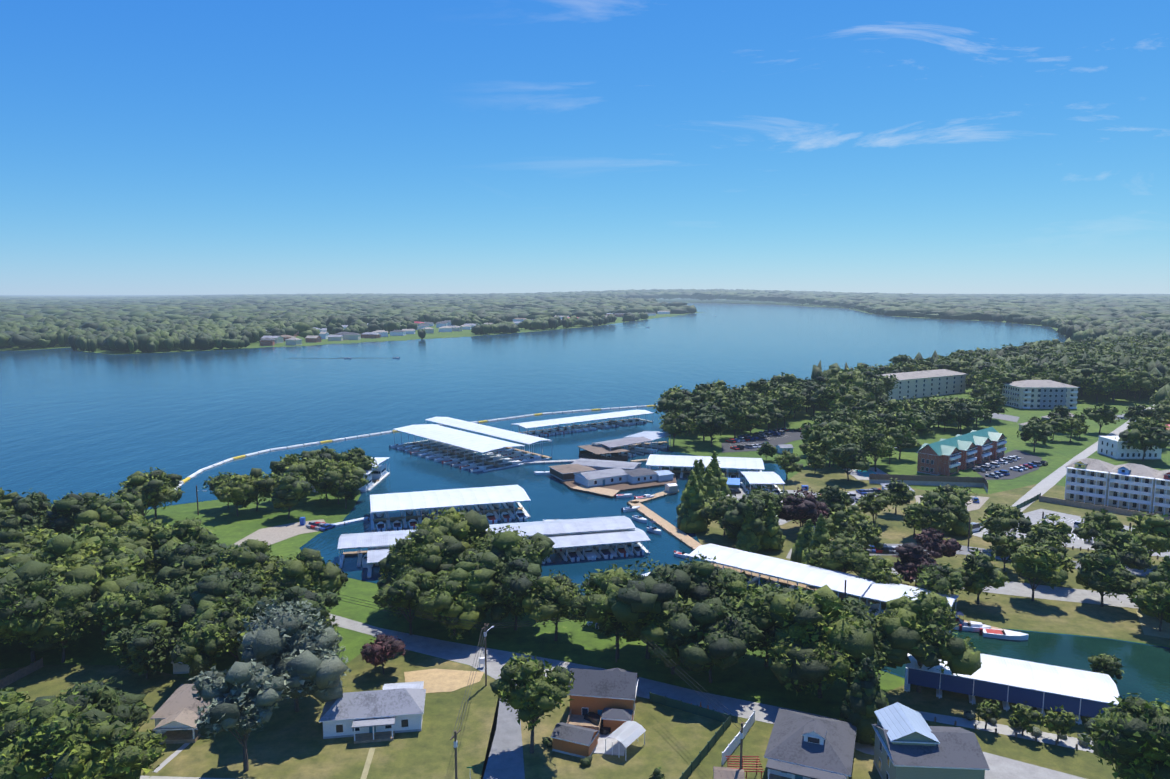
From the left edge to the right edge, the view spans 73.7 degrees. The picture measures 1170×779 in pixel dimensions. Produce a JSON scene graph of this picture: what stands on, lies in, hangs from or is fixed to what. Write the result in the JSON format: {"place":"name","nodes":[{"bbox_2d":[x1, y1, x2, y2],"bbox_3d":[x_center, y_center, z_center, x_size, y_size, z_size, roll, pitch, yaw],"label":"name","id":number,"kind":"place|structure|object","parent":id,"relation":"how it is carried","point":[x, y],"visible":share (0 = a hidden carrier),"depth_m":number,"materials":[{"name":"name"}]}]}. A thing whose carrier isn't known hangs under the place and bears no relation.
{"place":"outdoors","nodes":[
{"label":"outdoors","id":0,"kind":"place"},
{"bbox_2d":[42,773,234,778],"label":"sidewalk","id":1,"kind":"structure","parent":0,"point":[156,777],"depth_m":107.16,"materials":[{"name":"concrete"}]},
{"bbox_2d":[302,340,349,344],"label":"lawn","id":2,"kind":"structure","parent":0,"point":[321,342],"depth_m":1063.62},
{"bbox_2d":[372,335,416,339],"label":"lawn","id":3,"kind":"structure","parent":0,"point":[389,337],"depth_m":1158.44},
{"bbox_2d":[0,650,880,778],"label":"lawn","id":4,"kind":"structure","parent":0,"point":[287,742],"depth_m":115.80,"materials":[{"name":"plant"}]},
{"bbox_2d":[0,657,43,688],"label":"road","id":5,"kind":"structure","parent":4,"relation":"on","point":[7,680],"depth_m":135.13,"materials":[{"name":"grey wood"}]},
{"bbox_2d":[154,743,189,772],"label":"footpath","id":6,"kind":"structure","parent":4,"relation":"on","point":[172,756],"depth_m":112.10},
{"bbox_2d":[150,684,228,734],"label":"cottage","id":7,"kind":"structure","parent":4,"relation":"on","point":[180,697],"depth_m":119.20,"materials":[{"name":"brown"}]},
{"bbox_2d":[153,708,200,743],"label":"porch","id":8,"kind":"object","parent":7,"relation":"attached to","point":[181,722],"visible":0.77,"depth_m":115.81,"materials":[{"name":"wood"}]},
{"bbox_2d":[361,748,374,778],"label":"footpath","id":9,"kind":"structure","parent":4,"relation":"on","point":[367,763],"depth_m":110.54,"materials":[{"name":"beige concrete"}]},
{"bbox_2d":[319,688,425,743],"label":"ranch house","id":10,"kind":"structure","parent":4,"relation":"on","point":[372,716],"depth_m":117.96,"materials":[{"name":"white"}]},
{"bbox_2d":[383,681,423,689],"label":"ranch house","id":11,"kind":"structure","parent":4,"relation":"on","point":[417,685],"depth_m":125.98,"materials":[{"name":"white"}]},
{"bbox_2d":[404,669,483,692],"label":"sand patch","id":12,"kind":"object","parent":4,"relation":"on","point":[440,680],"visible":0.56,"depth_m":134.97,"materials":[{"name":"sand"}]},
{"bbox_2d":[551,722,598,757],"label":"orange shed","id":13,"kind":"structure","parent":4,"relation":"on","point":[575,740],"depth_m":112.93,"materials":[{"name":"wood"}]},
{"bbox_2d":[567,668,633,755],"bbox_3d":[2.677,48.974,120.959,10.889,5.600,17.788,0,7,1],"label":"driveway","id":14,"kind":"structure","parent":4,"relation":"on","point":[614,719],"depth_m":117.87,"materials":[{"name":"concrete"}]},
{"bbox_2d":[605,721,645,760],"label":"carport","id":15,"kind":"object","parent":4,"relation":"on","point":[626,734],"visible":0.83,"depth_m":113.61,"materials":[{"name":"white"}]},
{"bbox_2d":[649,691,730,778],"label":"fence chain","id":16,"kind":"object","parent":4,"relation":"on","point":[690,708],"visible":0.92,"depth_m":121.82,"materials":[{"name":"green"}]},
{"bbox_2d":[713,766,744,778],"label":"red shed","id":17,"kind":"structure","parent":4,"relation":"on","point":[723,773],"depth_m":103.55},
{"bbox_2d":[722,710,754,764],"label":"vinyl fence","id":18,"kind":"object","parent":4,"relation":"on","point":[731,747],"visible":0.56,"depth_m":114.48,"materials":[{"name":"white"}]},
{"bbox_2d":[726,756,763,778],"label":"red pergola","id":19,"kind":"object","parent":4,"relation":"on","point":[756,766],"visible":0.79,"depth_m":106.44,"materials":[{"name":"red paint"}]},
{"bbox_2d":[764,708,856,778],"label":"house roof","id":20,"kind":"structure","parent":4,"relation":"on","point":[790,753],"depth_m":107.29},
{"bbox_2d":[802,720,826,744],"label":"roof dormer","id":21,"kind":"object","parent":20,"relation":"attached to","point":[815,731],"visible":0.85,"depth_m":107.95,"materials":[{"name":"wood"}]},
{"bbox_2d":[872,724,989,778],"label":"green house","id":22,"kind":"structure","parent":4,"relation":"on","point":[956,753],"depth_m":102.18,"materials":[{"name":"green"}]},
{"bbox_2d":[481,679,524,778],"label":"side street","id":23,"kind":"structure","parent":0,"point":[504,757],"depth_m":114.23,"materials":[{"name":"asphalt"}]},
{"bbox_2d":[0,302,1168,677],"bbox_3d":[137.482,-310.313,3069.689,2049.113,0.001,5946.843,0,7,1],"label":"lake","id":24,"kind":"structure","parent":0,"point":[82,422],"depth_m":510.41,"materials":[{"name":"liquid"}]},
{"bbox_2d":[175,405,658,489],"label":"breakwater","id":25,"kind":"object","parent":24,"relation":"in","point":[203,469],"visible":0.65,"depth_m":353.89,"materials":[{"name":"concrete"}]},
{"bbox_2d":[370,501,530,530],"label":"dock frame","id":26,"kind":"object","parent":24,"relation":"on","point":[404,518],"visible":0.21,"depth_m":231.41,"materials":[{"name":"metal"}]},
{"bbox_2d":[370,485,530,512],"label":"dock roof","id":27,"kind":"structure","parent":26,"relation":"on","point":[441,498],"depth_m":230.48,"materials":[{"name":"metal"}]},
{"bbox_2d":[394,430,523,471],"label":"dock frame","id":28,"kind":"object","parent":24,"relation":"on","point":[464,456],"visible":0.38,"depth_m":316.96,"materials":[{"name":"metal"}]},
{"bbox_2d":[394,424,524,452],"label":"dock roof","id":29,"kind":"structure","parent":28,"relation":"on","point":[467,440],"depth_m":317.78,"materials":[{"name":"metal"}]},
{"bbox_2d":[338,529,634,567],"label":"dock frame","id":30,"kind":"object","parent":24,"relation":"on","point":[359,553],"visible":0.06,"depth_m":197.38,"materials":[{"name":"metal"}]},
{"bbox_2d":[337,516,635,548],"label":"dock roof","id":31,"kind":"structure","parent":30,"relation":"on","point":[368,539],"depth_m":202.03,"materials":[{"name":"metal"}]},
{"bbox_2d":[426,420,551,460],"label":"dock frame","id":32,"kind":"object","parent":24,"relation":"on","point":[533,453],"visible":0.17,"depth_m":320.65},
{"bbox_2d":[425,417,552,443],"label":"dock roof","id":33,"kind":"structure","parent":32,"relation":"on","point":[498,432],"depth_m":334.97,"materials":[{"name":"metal"}]},
{"bbox_2d":[367,541,649,577],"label":"dock frame","id":34,"kind":"object","parent":24,"relation":"on","point":[581,556],"visible":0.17,"depth_m":197.84,"materials":[{"name":"metal"}]},
{"bbox_2d":[367,528,650,562],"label":"dock roof","id":35,"kind":"structure","parent":34,"relation":"on","point":[375,555],"depth_m":197.76,"materials":[{"name":"metal"}]},
{"bbox_2d":[523,459,576,464],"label":"boardwalk","id":36,"kind":"structure","parent":24,"relation":"on","point":[548,462],"depth_m":307.04,"materials":[{"name":"concrete"}]},
{"bbox_2d":[511,413,652,436],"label":"dock frame","id":37,"kind":"object","parent":24,"relation":"on","point":[582,424],"visible":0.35,"depth_m":385.11,"materials":[{"name":"metal"}]},
{"bbox_2d":[513,410,652,427],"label":"dock roof","id":38,"kind":"structure","parent":37,"relation":"on","point":[549,422],"depth_m":382.00,"materials":[{"name":"metal"}]},
{"bbox_2d":[577,444,628,460],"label":"building","id":39,"kind":"structure","parent":24,"relation":"on","point":[595,450],"depth_m":312.43,"materials":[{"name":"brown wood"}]},
{"bbox_2d":[560,474,676,497],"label":"dock","id":40,"kind":"object","parent":24,"relation":"on","point":[621,487],"visible":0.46,"depth_m":268.21,"materials":[{"name":"brown wood"}]},
{"bbox_2d":[548,464,595,480],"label":"floating building","id":41,"kind":"structure","parent":40,"relation":"on","point":[564,472],"depth_m":278.82,"materials":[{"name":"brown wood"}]},
{"bbox_2d":[572,485,619,496],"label":"wooden deck","id":42,"kind":"structure","parent":40,"relation":"on","point":[606,491],"depth_m":260.99,"materials":[{"name":"brown wood"}]},
{"bbox_2d":[573,468,627,486],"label":"floating building","id":43,"kind":"structure","parent":40,"relation":"on","point":[603,477],"depth_m":269.57,"materials":[{"name":"white"}]},
{"bbox_2d":[571,458,640,470],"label":"marina hall","id":44,"kind":"structure","parent":40,"relation":"on","point":[596,464],"depth_m":285.96,"materials":[{"name":"grey"}]},
{"bbox_2d":[624,468,657,483],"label":"floating building","id":45,"kind":"structure","parent":40,"relation":"on","point":[639,475],"depth_m":272.95,"materials":[{"name":"white"}]},
{"bbox_2d":[655,470,673,481],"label":"shed","id":46,"kind":"structure","parent":40,"relation":"on","point":[664,475],"depth_m":274.77,"materials":[{"name":"white"}]},
{"bbox_2d":[592,441,651,456],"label":"dock frame","id":47,"kind":"object","parent":24,"relation":"on","point":[634,449],"visible":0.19,"depth_m":322.55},
{"bbox_2d":[591,437,652,447],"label":"roof","id":48,"kind":"structure","parent":47,"relation":"on","point":[621,442],"depth_m":320.05,"materials":[{"name":"metal"}]},
{"bbox_2d":[624,435,670,452],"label":"dock frame","id":49,"kind":"object","parent":24,"relation":"on","point":[637,446],"visible":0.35,"depth_m":335.22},
{"bbox_2d":[625,431,670,439],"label":"roof","id":50,"kind":"structure","parent":49,"relation":"on","point":[653,435],"depth_m":335.45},
{"bbox_2d":[629,490,678,503],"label":"boardwalk","id":51,"kind":"structure","parent":24,"relation":"in","point":[659,495],"depth_m":252.80,"materials":[{"name":"brown wood"}]},
{"bbox_2d":[664,483,677,492],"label":"shed","id":52,"kind":"structure","parent":51,"relation":"on","point":[671,488],"depth_m":259.17,"materials":[{"name":"beige"}]},
{"bbox_2d":[627,501,701,550],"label":"boardwalk","id":53,"kind":"structure","parent":24,"relation":"in","point":[676,533],"depth_m":221.30,"materials":[{"name":"brown wood"}]},
{"bbox_2d":[310,315,1028,705],"bbox_3d":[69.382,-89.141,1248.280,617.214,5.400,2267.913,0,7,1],"label":"boats","id":54,"kind":"object","parent":24,"relation":"on","point":[638,551],"visible":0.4,"depth_m":238.41,"materials":[{"name":"white"}]},
{"bbox_2d":[647,465,763,479],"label":"dock frame","id":55,"kind":"object","parent":24,"relation":"on","point":[726,473],"visible":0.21,"depth_m":287.00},
{"bbox_2d":[646,454,764,469],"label":"roof","id":56,"kind":"structure","parent":55,"relation":"on","point":[688,461],"depth_m":286.26,"materials":[{"name":"metal"}]},
{"bbox_2d":[740,473,783,493],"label":"dock frame","id":57,"kind":"object","parent":24,"relation":"on","point":[755,487],"visible":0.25,"depth_m":264.68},
{"bbox_2d":[741,472,784,483],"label":"roof","id":58,"kind":"structure","parent":57,"relation":"on","point":[763,478],"depth_m":261.89,"materials":[{"name":"metal"}]},
{"bbox_2d":[689,556,875,606],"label":"dock frame","id":59,"kind":"object","parent":24,"relation":"on","point":[759,576],"visible":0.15,"depth_m":177.29,"materials":[{"name":"metal"}]},
{"bbox_2d":[688,544,874,596],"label":"dock roof","id":60,"kind":"structure","parent":59,"relation":"on","point":[833,580],"depth_m":172.57,"materials":[{"name":"metal"}]},
{"bbox_2d":[904,668,1116,724],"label":"dock frame","id":61,"kind":"object","parent":24,"relation":"on","point":[1004,694],"visible":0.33,"depth_m":124.49,"materials":[{"name":"metal"}]},
{"bbox_2d":[906,653,1118,704],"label":"boathouse roof","id":62,"kind":"structure","parent":61,"relation":"on","point":[1076,683],"depth_m":125.12,"materials":[{"name":"metal"}]},
{"bbox_2d":[0,295,1169,755],"bbox_3d":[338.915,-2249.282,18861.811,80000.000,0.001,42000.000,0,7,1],"label":"ground","id":63,"kind":"structure","parent":0,"point":[750,677],"depth_m":170.01,"materials":[{"name":"plant"}]},
{"bbox_2d":[171,661,189,673],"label":"shed","id":64,"kind":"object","parent":63,"relation":"on","point":[181,669],"visible":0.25,"depth_m":136.71,"materials":[{"name":"beige"}]},
{"bbox_2d":[234,519,329,544],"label":"parking lot","id":65,"kind":"structure","parent":63,"relation":"on","point":[273,535],"depth_m":217.53,"materials":[{"name":"concrete"}]},
{"bbox_2d":[316,516,369,530],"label":"boardwalk","id":66,"kind":"structure","parent":63,"relation":"on","point":[365,518],"depth_m":226.16,"materials":[{"name":"silver metal"}]},
{"bbox_2d":[343,332,360,339],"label":"house","id":67,"kind":"structure","parent":63,"relation":"on","point":[352,336],"depth_m":1121.94,"materials":[{"name":"beige"}]},
{"bbox_2d":[300,485,808,778],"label":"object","id":68,"kind":"object","parent":63,"relation":"on","point":[303,522],"visible":0.56,"depth_m":224.02,"materials":[{"name":"silver metal"}]},
{"bbox_2d":[0,289,1169,404],"bbox_3d":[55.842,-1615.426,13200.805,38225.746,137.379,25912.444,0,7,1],"label":"forest","id":69,"kind":"object","parent":63,"relation":"on","point":[132,323],"visible":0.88,"depth_m":2042.46,"materials":[{"name":"plant"}]},
{"bbox_2d":[0,332,1169,778],"bbox_3d":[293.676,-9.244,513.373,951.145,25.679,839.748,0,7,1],"label":"trees","id":70,"kind":"object","parent":63,"relation":"on","point":[506,596],"visible":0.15,"depth_m":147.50,"materials":[{"name":"plant"}]},
{"bbox_2d":[20,378,1169,778],"bbox_3d":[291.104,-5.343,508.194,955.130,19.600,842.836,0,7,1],"label":"tree trunks","id":71,"kind":"object","parent":63,"relation":"on","point":[296,702],"visible":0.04,"depth_m":153.53,"materials":[{"name":"brown plant"}]},
{"bbox_2d":[0,335,1169,778],"bbox_3d":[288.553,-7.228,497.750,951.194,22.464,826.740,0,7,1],"label":"trees","id":72,"kind":"object","parent":71,"relation":"on","point":[854,645],"visible":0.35,"depth_m":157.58,"materials":[{"name":"plant"}]},
{"bbox_2d":[0,333,1169,778],"bbox_3d":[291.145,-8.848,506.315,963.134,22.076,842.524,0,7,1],"label":"trees","id":73,"kind":"object","parent":71,"relation":"on","point":[494,551],"visible":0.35,"depth_m":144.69,"materials":[{"name":"plant"}]},
{"bbox_2d":[360,494,961,665],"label":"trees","id":74,"kind":"object","parent":71,"relation":"attached to","point":[808,503],"visible":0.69,"depth_m":184.58,"materials":[{"name":"plant"}]},
{"bbox_2d":[360,486,962,667],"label":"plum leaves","id":75,"kind":"object","parent":74,"relation":"on","point":[382,654],"visible":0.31,"depth_m":176.54,"materials":[{"name":"plant"}]},
{"bbox_2d":[194,607,1091,746],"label":"silver foliage","id":76,"kind":"object","parent":63,"relation":"on","point":[306,663],"visible":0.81,"depth_m":115.30,"materials":[{"name":"plant"}]},
{"bbox_2d":[189,597,351,738],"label":"silver leaves","id":77,"kind":"object","parent":76,"relation":"attached to","point":[248,707],"visible":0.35,"depth_m":117.29,"materials":[{"name":"plant"}]},
{"bbox_2d":[308,421,1134,778],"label":"utility poles","id":78,"kind":"object","parent":63,"relation":"on","point":[454,737],"visible":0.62,"depth_m":131.42,"materials":[{"name":"brown wood"}]},
{"bbox_2d":[306,409,1145,734],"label":"cars","id":79,"kind":"object","parent":63,"relation":"on","point":[592,717],"visible":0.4,"depth_m":284.30,"materials":[{"name":"white paint"}]},
{"bbox_2d":[721,430,802,452],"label":"parking lot","id":80,"kind":"structure","parent":63,"relation":"on","point":[790,436],"depth_m":351.26,"materials":[{"name":"asphalt"}]},
{"bbox_2d":[776,444,793,453],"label":"small building","id":81,"kind":"structure","parent":63,"relation":"on","point":[785,447],"depth_m":324.56,"materials":[{"name":"white"}]},
{"bbox_2d":[727,488,875,524],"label":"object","id":82,"kind":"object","parent":63,"relation":"on","point":[740,495],"visible":0.19,"depth_m":258.52,"materials":[{"name":"concrete"}]},
{"bbox_2d":[843,467,885,479],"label":"pool","id":83,"kind":"structure","parent":63,"relation":"on","point":[859,475],"depth_m":288.51,"materials":[{"name":"liquid"}]},
{"bbox_2d":[676,450,1169,620],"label":"conifer trees","id":84,"kind":"object","parent":63,"relation":"on","point":[801,545],"visible":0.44,"depth_m":211.22,"materials":[{"name":"plant"}]},
{"bbox_2d":[882,369,965,399],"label":"apartment","id":85,"kind":"structure","parent":63,"relation":"on","point":[919,384],"depth_m":505.52,"materials":[{"name":"beige"}]},
{"bbox_2d":[869,479,987,492],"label":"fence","id":86,"kind":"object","parent":63,"relation":"on","point":[932,483],"depth_m":270.85,"materials":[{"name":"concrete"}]},
{"bbox_2d":[869,473,987,488],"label":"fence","id":87,"kind":"object","parent":86,"relation":"on","point":[932,478],"visible":1,"depth_m":270.50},
{"bbox_2d":[695,464,1169,645],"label":"park lawn","id":88,"kind":"structure","parent":63,"relation":"on","point":[1027,613],"depth_m":190.50,"materials":[{"name":"plant"}]},
{"bbox_2d":[1039,495,1169,519],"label":"fence","id":89,"kind":"object","parent":88,"relation":"on","point":[1090,506],"visible":0.85,"depth_m":240.71,"materials":[{"name":"brown wood"}]},
{"bbox_2d":[1064,458,1169,514],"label":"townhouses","id":90,"kind":"structure","parent":88,"relation":"on","point":[1139,487],"depth_m":242.87,"materials":[{"name":"beige"}]},
{"bbox_2d":[1136,610,1169,638],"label":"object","id":91,"kind":"object","parent":88,"relation":"on","point":[1150,625],"depth_m":156.13,"materials":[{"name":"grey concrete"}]},
{"bbox_2d":[915,495,989,510],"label":"parking lot","id":92,"kind":"structure","parent":63,"relation":"on","point":[976,506],"depth_m":248.58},
{"bbox_2d":[916,427,997,475],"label":"brick apartments","id":93,"kind":"structure","parent":63,"relation":"on","point":[929,458],"depth_m":289.47,"materials":[{"name":"red"}]},
{"bbox_2d":[918,430,1006,475],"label":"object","id":94,"kind":"object","parent":93,"relation":"attached to","point":[968,455],"visible":0.79,"depth_m":297.91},
{"bbox_2d":[885,684,1119,778],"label":"grass lawn","id":95,"kind":"structure","parent":63,"relation":"on","point":[1080,763],"depth_m":116.56,"materials":[{"name":"plant"}]},
{"bbox_2d":[917,711,1093,752],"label":"road","id":96,"kind":"structure","parent":95,"relation":"on","point":[1051,738],"depth_m":118.91,"materials":[{"name":"asphalt"}]},
{"bbox_2d":[971,449,1041,479],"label":"apartment lot","id":97,"kind":"structure","parent":63,"relation":"on","point":[1025,457],"depth_m":302.20,"materials":[{"name":"asphalt"}]},
{"bbox_2d":[1002,380,1079,408],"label":"apartment","id":98,"kind":"structure","parent":63,"relation":"on","point":[1013,393],"depth_m":451.47,"materials":[{"name":"beige"}]},
{"bbox_2d":[1022,388,1077,408],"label":"apartment front","id":99,"kind":"object","parent":98,"relation":"attached to","point":[1052,397],"visible":0.98,"depth_m":450.30,"materials":[{"name":"grey"}]},
{"bbox_2d":[1006,509,1169,556],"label":"lot","id":100,"kind":"structure","parent":63,"relation":"on","point":[1035,516],"depth_m":226.92,"materials":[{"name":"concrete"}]},
{"bbox_2d":[1097,436,1161,458],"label":"white building","id":101,"kind":"structure","parent":63,"relation":"on","point":[1110,446],"depth_m":313.79,"materials":[{"name":"paint"}]},
{"bbox_2d":[0,0,1169,294],"label":"sky","id":102,"kind":"structure","parent":0,"point":[148,147],"materials":[{"name":"blue"}]},
{"bbox_2d":[568,668,638,720],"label":"brown house","id":103,"kind":"structure","parent":0,"point":[597,691],"depth_m":121.08,"materials":[{"name":"orange"}]},
{"bbox_2d":[329,613,1085,778],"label":"road","id":104,"kind":"structure","parent":0,"point":[1000,767],"depth_m":130.94,"materials":[{"name":"asphalt"}]},
{"bbox_2d":[874,702,939,745],"bbox_3d":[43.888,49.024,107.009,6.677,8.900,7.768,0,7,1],"label":"roof","id":105,"kind":"structure","parent":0,"point":[902,724],"depth_m":105.41,"materials":[{"name":"metal"}]},
{"bbox_2d":[862,582,958,606],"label":"dock roof","id":106,"kind":"structure","parent":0,"point":[880,591],"depth_m":159.96,"materials":[{"name":"metal"}]},
{"bbox_2d":[786,549,1138,608],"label":"park road","id":107,"kind":"structure","parent":0,"point":[1050,593],"depth_m":173.18,"materials":[{"name":"asphalt"}]},
{"bbox_2d":[992,413,1018,421],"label":"parking lot","id":108,"kind":"structure","parent":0,"point":[1006,417],"depth_m":419.27,"materials":[{"name":"asphalt"}]},
{"bbox_2d":[869,544,1152,575],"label":"park road","id":109,"kind":"structure","parent":0,"point":[965,549],"depth_m":199.09,"materials":[{"name":"asphalt"}]},
{"bbox_2d":[880,612,1169,707],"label":"creek water","id":110,"kind":"structure","parent":0,"point":[1146,673],"depth_m":143.97,"materials":[{"name":"liquid"}]},
{"bbox_2d":[973,404,1154,536],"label":"concrete road","id":111,"kind":"structure","parent":0,"point":[1046,484],"depth_m":281.02,"materials":[{"name":"concrete"}]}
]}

